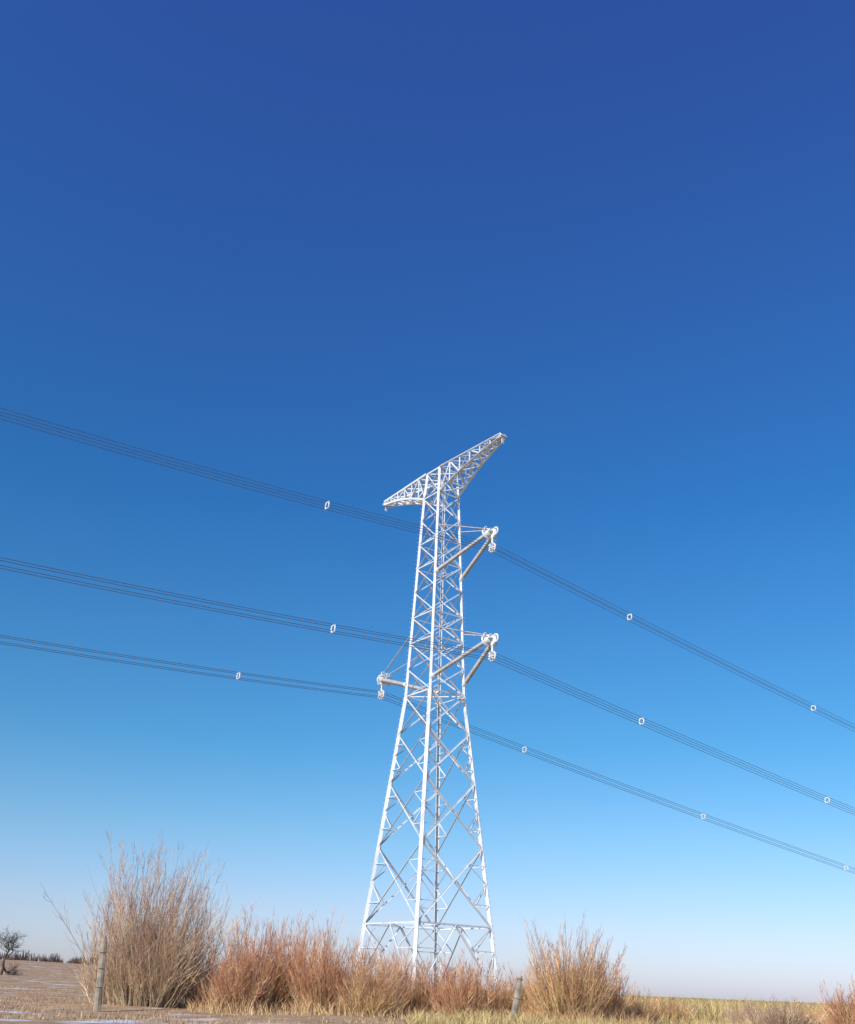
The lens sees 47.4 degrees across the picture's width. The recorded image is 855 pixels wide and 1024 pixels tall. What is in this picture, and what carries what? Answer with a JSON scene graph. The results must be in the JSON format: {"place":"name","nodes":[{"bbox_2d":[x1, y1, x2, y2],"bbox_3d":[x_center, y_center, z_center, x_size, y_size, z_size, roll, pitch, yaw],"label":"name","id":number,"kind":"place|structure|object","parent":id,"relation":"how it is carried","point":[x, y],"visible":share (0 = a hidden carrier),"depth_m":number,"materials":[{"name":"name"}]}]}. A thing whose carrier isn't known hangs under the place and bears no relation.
{"place":"outdoors","nodes":[
{"label":"outdoors","id":0,"kind":"place"},
{"bbox_2d":[180,989,651,1023],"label":"dry grass","id":1,"kind":"structure","parent":0,"point":[207,1008],"depth_m":21.37,"materials":[{"name":"beige plant"}]},
{"bbox_2d":[0,959,847,1023],"bbox_3d":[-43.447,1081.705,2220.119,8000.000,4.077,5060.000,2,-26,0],"label":"ground","id":2,"kind":"structure","parent":0,"point":[39,975],"depth_m":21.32,"materials":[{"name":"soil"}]},
{"bbox_2d":[0,928,28,975],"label":"bare tree","id":3,"kind":"object","parent":2,"relation":"on","point":[10,941],"visible":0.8,"depth_m":108.77,"materials":[{"name":"brown plant"}]},
{"bbox_2d":[93,938,106,1011],"bbox_3d":[-6.723,9.647,19.995,0.258,1.701,0.160,-4,-27,13],"label":"fence post","id":4,"kind":"object","parent":2,"relation":"on","point":[99,981],"visible":0.94,"depth_m":20.00,"materials":[{"name":"grey wood"}]},
{"bbox_2d":[61,886,169,1003],"bbox_3d":[-7.266,10.192,23.142,2.387,2.824,2.090,-5,-27,14],"label":"bare willow shrub","id":5,"kind":"object","parent":2,"relation":"on","point":[88,987],"visible":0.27,"depth_m":22.75,"materials":[{"name":"brown plant"}]},
{"bbox_2d":[42,830,257,1007],"bbox_3d":[-6.715,9.364,22.616,3.941,3.898,4.144,-17,-32,34],"label":"bare willow shrub","id":6,"kind":"object","parent":2,"relation":"on","point":[148,970],"visible":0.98,"depth_m":22.36,"materials":[{"name":"brown plant"}]},
{"bbox_2d":[124,880,254,1007],"bbox_3d":[-5.884,10.269,23.278,3.185,2.925,2.431,2,-26,0],"label":"bare willow shrub","id":7,"kind":"object","parent":2,"relation":"on","point":[194,990],"visible":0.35,"depth_m":22.92,"materials":[{"name":"brown plant"}]},
{"bbox_2d":[192,920,282,1012],"bbox_3d":[-4.311,10.297,22.079,2.069,2.018,1.727,2,-26,0],"label":"red willow shrub","id":8,"kind":"object","parent":2,"relation":"on","point":[240,986],"visible":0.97,"depth_m":21.89,"materials":[{"name":"brown plant"}]},
{"bbox_2d":[212,904,322,1011],"bbox_3d":[-3.752,10.590,23.122,2.523,2.391,1.945,2,-26,0],"label":"red willow shrub","id":9,"kind":"object","parent":2,"relation":"on","point":[266,999],"visible":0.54,"depth_m":22.90,"materials":[{"name":"brown plant"}]},
{"bbox_2d":[252,910,342,1011],"bbox_3d":[-3.170,10.879,23.595,2.384,2.347,1.926,2,-26,0],"label":"red willow shrub","id":10,"kind":"object","parent":2,"relation":"on","point":[290,997],"visible":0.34,"depth_m":23.26,"materials":[{"name":"brown plant"}]},
{"bbox_2d":[282,907,374,1014],"bbox_3d":[-2.267,10.438,22.723,2.249,2.400,1.725,2,-26,0],"label":"red willow shrub","id":11,"kind":"object","parent":2,"relation":"on","point":[321,988],"visible":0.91,"depth_m":22.37,"materials":[{"name":"brown plant"}]},
{"bbox_2d":[315,928,384,1013],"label":"orange willow shrub","id":12,"kind":"object","parent":2,"relation":"on","point":[364,957],"visible":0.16,"depth_m":23.49,"materials":[{"name":"brown plant"}]},
{"bbox_2d":[330,935,413,1018],"bbox_3d":[-1.218,10.535,22.061,2.075,1.751,1.595,2,-26,0],"label":"orange willow shrub","id":13,"kind":"object","parent":2,"relation":"on","point":[380,998],"visible":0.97,"depth_m":21.79,"materials":[{"name":"brown plant"}]},
{"bbox_2d":[365,945,433,1016],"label":"red willow shrub","id":14,"kind":"object","parent":2,"relation":"on","point":[413,992],"visible":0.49,"depth_m":23.21,"materials":[{"name":"brown plant"}]},
{"bbox_2d":[0,949,829,1006],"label":"distant treeline","id":15,"kind":"object","parent":2,"relation":"on","point":[76,960],"visible":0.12,"depth_m":249.57,"materials":[{"name":"plant"}]},
{"bbox_2d":[355,432,506,998],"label":"electricity pylon","id":16,"kind":"object","parent":2,"relation":"on","point":[489,642],"visible":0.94,"depth_m":85.20,"materials":[{"name":"metal"}]},
{"bbox_2d":[0,557,854,814],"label":"power line","id":17,"kind":"object","parent":16,"relation":"attached to","point":[334,626],"visible":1,"depth_m":74.43,"materials":[{"name":"metal"}]},
{"bbox_2d":[0,408,854,731],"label":"power line","id":18,"kind":"object","parent":16,"relation":"attached to","point":[414,532],"visible":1,"depth_m":79.13,"materials":[{"name":"metal"}]},
{"bbox_2d":[0,635,854,873],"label":"power line","id":19,"kind":"object","parent":16,"relation":"attached to","point":[238,678],"visible":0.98,"depth_m":92.45,"materials":[{"name":"metal"}]},
{"bbox_2d":[400,951,461,1016],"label":"orange willow shrub","id":20,"kind":"object","parent":2,"relation":"on","point":[424,997],"visible":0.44,"depth_m":23.20,"materials":[{"name":"brown plant"}]},
{"bbox_2d":[419,947,505,1017],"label":"red willow shrub","id":21,"kind":"object","parent":2,"relation":"on","point":[465,999],"visible":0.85,"depth_m":22.34,"materials":[{"name":"brown plant"}]},
{"bbox_2d":[459,960,522,1016],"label":"orange willow shrub","id":22,"kind":"object","parent":2,"relation":"on","point":[506,1001],"visible":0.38,"depth_m":23.12,"materials":[{"name":"brown plant"}]},
{"bbox_2d":[494,974,529,1015],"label":"red willow shrub","id":23,"kind":"object","parent":2,"relation":"on","point":[512,987],"visible":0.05,"depth_m":24.32,"materials":[{"name":"plant"}]},
{"bbox_2d":[511,976,522,1020],"bbox_3d":[1.728,9.790,19.215,0.351,1.155,0.150,9,-27,-14],"label":"fence post","id":24,"kind":"object","parent":2,"relation":"on","point":[516,997],"visible":0.91,"depth_m":19.27,"materials":[{"name":"grey wood"}]},
{"bbox_2d":[502,957,564,1019],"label":"orange willow shrub","id":25,"kind":"object","parent":2,"relation":"on","point":[522,1001],"visible":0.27,"depth_m":23.23,"materials":[{"name":"brown plant"}]},
{"bbox_2d":[523,914,628,1023],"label":"orange willow shrub","id":26,"kind":"object","parent":2,"relation":"on","point":[568,996],"visible":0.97,"depth_m":22.35,"materials":[{"name":"brown plant"}]},
{"bbox_2d":[559,941,637,1022],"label":"red willow shrub","id":27,"kind":"object","parent":2,"relation":"on","point":[616,1005],"visible":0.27,"depth_m":22.70,"materials":[{"name":"brown plant"}]},
{"bbox_2d":[396,999,827,1023],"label":"dry grass","id":28,"kind":"structure","parent":2,"relation":"on","point":[456,1019],"depth_m":17.79,"materials":[{"name":"beige plant"}]},
{"bbox_2d":[615,987,668,1023],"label":"orange willow shrub","id":29,"kind":"object","parent":2,"relation":"on","point":[638,1008],"visible":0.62,"depth_m":23.98,"materials":[{"name":"brown plant"}]},
{"bbox_2d":[644,993,698,1023],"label":"orange willow shrub","id":30,"kind":"object","parent":2,"relation":"on","point":[673,1011],"visible":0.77,"depth_m":26.61,"materials":[{"name":"brown plant"}]},
{"bbox_2d":[606,992,852,1023],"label":"dry grass","id":31,"kind":"structure","parent":2,"relation":"on","point":[708,1008],"depth_m":36.64,"materials":[{"name":"beige plant"}]},
{"bbox_2d":[717,994,771,1023],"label":"bare willow shrub","id":32,"kind":"object","parent":2,"relation":"on","point":[743,1016],"visible":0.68,"depth_m":27.68,"materials":[{"name":"brown plant"}]},
{"bbox_2d":[742,994,828,1023],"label":"bare willow shrub","id":33,"kind":"object","parent":2,"relation":"on","point":[775,1017],"visible":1,"depth_m":22.18,"materials":[{"name":"brown plant"}]},
{"bbox_2d":[798,1002,831,1023],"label":"orange willow shrub","id":34,"kind":"object","parent":2,"relation":"on","point":[812,1016],"visible":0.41,"depth_m":28.66,"materials":[{"name":"brown plant"}]},
{"bbox_2d":[811,974,854,1023],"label":"red willow shrub","id":35,"kind":"object","parent":2,"relation":"on","point":[841,1014],"visible":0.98,"depth_m":24.20,"materials":[{"name":"brown plant"}]},
{"bbox_2d":[0,0,854,1003],"label":"sky","id":36,"kind":"structure","parent":0,"point":[336,251],"materials":[{"name":"blue"}]}
]}

